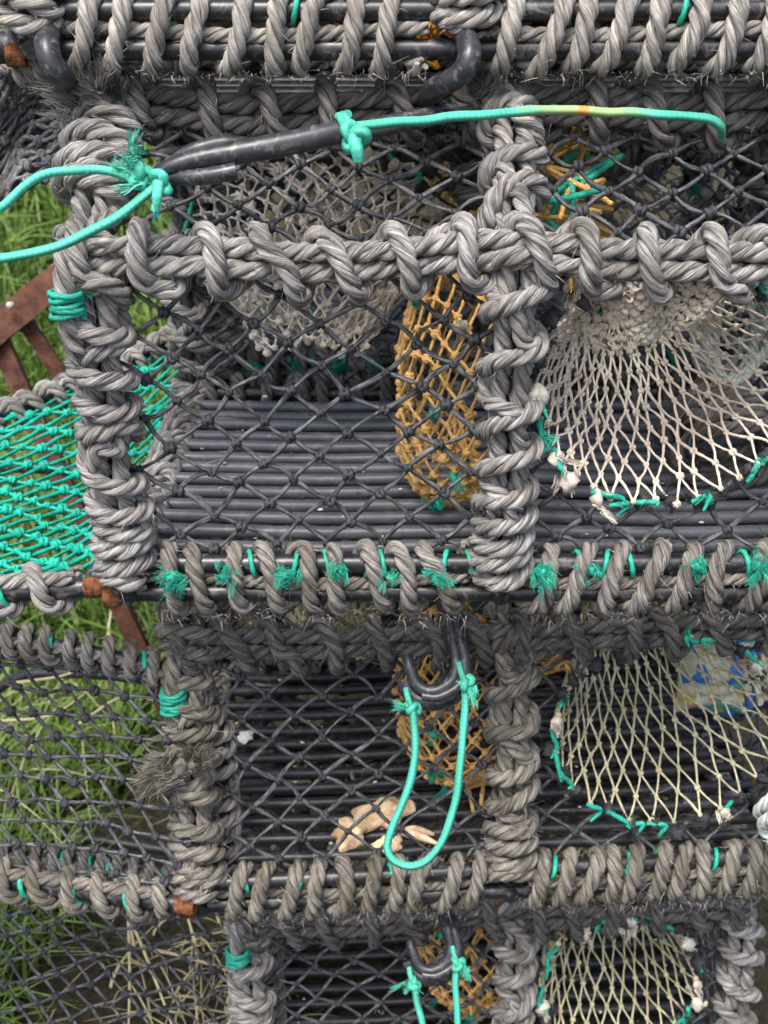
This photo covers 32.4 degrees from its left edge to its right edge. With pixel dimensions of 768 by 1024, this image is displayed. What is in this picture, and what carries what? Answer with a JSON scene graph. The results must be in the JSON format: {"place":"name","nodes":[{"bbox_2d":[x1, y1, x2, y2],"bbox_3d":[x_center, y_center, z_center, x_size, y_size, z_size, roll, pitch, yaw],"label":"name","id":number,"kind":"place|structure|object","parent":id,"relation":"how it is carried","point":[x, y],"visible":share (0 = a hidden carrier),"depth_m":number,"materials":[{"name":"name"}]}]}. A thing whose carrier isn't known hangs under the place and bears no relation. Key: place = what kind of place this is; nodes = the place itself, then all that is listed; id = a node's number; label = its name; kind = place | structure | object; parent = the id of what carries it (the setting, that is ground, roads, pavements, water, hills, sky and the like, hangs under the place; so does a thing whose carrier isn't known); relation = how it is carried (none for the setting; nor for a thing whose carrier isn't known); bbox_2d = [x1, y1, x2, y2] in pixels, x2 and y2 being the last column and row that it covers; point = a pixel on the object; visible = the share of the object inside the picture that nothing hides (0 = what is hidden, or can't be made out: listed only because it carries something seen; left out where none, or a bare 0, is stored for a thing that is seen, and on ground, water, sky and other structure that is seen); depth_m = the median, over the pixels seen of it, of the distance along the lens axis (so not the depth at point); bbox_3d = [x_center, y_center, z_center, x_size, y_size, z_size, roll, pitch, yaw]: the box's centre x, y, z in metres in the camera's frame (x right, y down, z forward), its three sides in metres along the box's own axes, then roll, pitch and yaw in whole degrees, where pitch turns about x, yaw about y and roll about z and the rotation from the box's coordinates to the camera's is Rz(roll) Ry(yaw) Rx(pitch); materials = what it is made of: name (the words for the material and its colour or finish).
{"place":"outdoors","nodes":[
{"label":"outdoors","id":0,"kind":"place"},
{"bbox_2d":[0,27,86,201],"bbox_3d":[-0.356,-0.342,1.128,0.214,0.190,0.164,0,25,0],"label":"lobster creel","id":1,"kind":"object","parent":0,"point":[24,113],"visible":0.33,"depth_m":1.15,"materials":[{"name":"grey fabric"}]},
{"bbox_2d":[0,22,338,1023],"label":"grass","id":2,"kind":"structure","parent":0,"point":[16,234],"depth_m":2.40,"materials":[{"name":"green plant"}]},
{"bbox_2d":[0,25,767,1023],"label":"ground","id":3,"kind":"structure","parent":0,"point":[172,929],"depth_m":1.96,"materials":[{"name":"green plant"}]},
{"bbox_2d":[0,234,332,767],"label":"trestle","id":4,"kind":"object","parent":3,"relation":"on","point":[22,308],"visible":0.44,"depth_m":1.97,"materials":[{"name":"brown metal"}]},
{"bbox_2d":[0,668,350,1023],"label":"lobster creel","id":5,"kind":"object","parent":3,"relation":"on","point":[67,857],"visible":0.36,"depth_m":1.68,"materials":[{"name":"grey fabric"}]},
{"bbox_2d":[222,705,766,1023],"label":"lobster creel","id":6,"kind":"object","parent":3,"relation":"on","point":[515,936],"visible":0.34,"depth_m":1.63,"materials":[{"name":"grey fabric"}]},
{"bbox_2d":[388,903,470,1023],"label":"rubber hook","id":7,"kind":"object","parent":6,"relation":"attached to","point":[450,965],"visible":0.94,"depth_m":1.48,"materials":[{"name":"black rubber"}]},
{"bbox_2d":[128,483,767,936],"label":"lobster creel","id":8,"kind":"object","parent":6,"relation":"on","point":[516,655],"visible":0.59,"depth_m":1.40,"materials":[{"name":"grey fabric"}]},
{"bbox_2d":[0,461,331,927],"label":"lobster creel","id":9,"kind":"object","parent":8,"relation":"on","point":[135,897],"visible":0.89,"depth_m":1.37,"materials":[{"name":"grey fabric"}]},
{"bbox_2d":[0,325,178,624],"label":"lobster creel","id":10,"kind":"object","parent":9,"relation":"on","point":[63,582],"visible":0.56,"depth_m":1.40,"materials":[{"name":"teal fabric"}]},
{"bbox_2d":[237,730,253,743],"bbox_3d":[-0.171,0.275,1.618,0.022,0.011,0.018,0,25,0],"label":"sea shell","id":11,"kind":"object","parent":8,"relation":"on","point":[244,737],"visible":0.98,"depth_m":1.61},
{"bbox_2d":[331,796,436,854],"bbox_3d":[0.000,0.343,1.454,0.116,0.033,0.072,0,25,0],"label":"crab shell","id":12,"kind":"object","parent":8,"relation":"on","point":[373,821],"visible":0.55,"depth_m":1.44},
{"bbox_2d":[27,24,767,634],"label":"lobster creel","id":13,"kind":"object","parent":8,"relation":"on","point":[487,446],"visible":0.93,"depth_m":1.13,"materials":[{"name":"grey fabric"}]},
{"bbox_2d":[0,102,725,263],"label":"rubber hook","id":14,"kind":"object","parent":13,"relation":"attached to","point":[212,160],"visible":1,"depth_m":0.99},
{"bbox_2d":[0,0,767,91],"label":"lobster creel","id":15,"kind":"object","parent":13,"relation":"on","point":[227,37],"visible":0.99,"depth_m":1.02,"materials":[{"name":"grey fabric"}]},
{"bbox_2d":[34,21,77,92],"bbox_3d":[-0.255,-0.351,1.021,0.031,0.060,0.047,0,25,0],"label":"rubber hook","id":16,"kind":"object","parent":15,"relation":"attached to","point":[58,73],"visible":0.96,"depth_m":1.01,"materials":[{"name":"black rubber"}]},
{"bbox_2d":[418,29,481,107],"bbox_3d":[0.048,-0.344,1.030,0.074,0.065,0.037,22,33,39],"label":"rubber hook","id":17,"kind":"object","parent":15,"relation":"attached to","point":[460,73],"visible":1,"depth_m":1.01,"materials":[{"name":"black rubber"}]},
{"bbox_2d":[651,378,767,491],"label":"net","id":18,"kind":"object","parent":13,"relation":"on","point":[706,468],"visible":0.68,"depth_m":1.31,"materials":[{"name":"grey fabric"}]},
{"bbox_2d":[688,281,767,385],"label":"rope hank","id":19,"kind":"object","parent":13,"relation":"in","point":[760,348],"visible":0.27,"depth_m":1.35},
{"bbox_2d":[383,602,478,870],"bbox_3d":[0.045,0.204,1.302,0.092,0.223,0.187,0,25,0],"label":"rubber hook","id":20,"kind":"object","parent":8,"relation":"attached to","point":[452,688],"visible":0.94,"depth_m":1.26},
{"bbox_2d":[675,606,767,719],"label":"plastic sack","id":21,"kind":"object","parent":8,"relation":"in","point":[705,699],"visible":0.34,"depth_m":1.60,"materials":[{"name":"white plastic"}]},
{"bbox_2d":[753,793,767,843],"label":"rope hank","id":22,"kind":"object","parent":8,"relation":"attached to","point":[760,809],"visible":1,"depth_m":1.34,"materials":[{"name":"white fabric"}]},
{"bbox_2d":[245,368,736,685],"bbox_3d":[0.148,-0.041,2.005,0.743,0.449,0.520,-2,25,-4],"label":"lobster creel","id":23,"kind":"object","parent":6,"relation":"on","point":[388,617],"depth_m":1.87,"materials":[{"name":"black plastic"}]},
{"bbox_2d":[184,22,758,401],"bbox_3d":[0.123,-0.437,1.738,0.761,0.503,0.556,0,25,0],"label":"lobster creel","id":24,"kind":"object","parent":23,"relation":"on","point":[697,196],"visible":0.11,"depth_m":1.60,"materials":[{"name":"grey fabric"}]}
]}

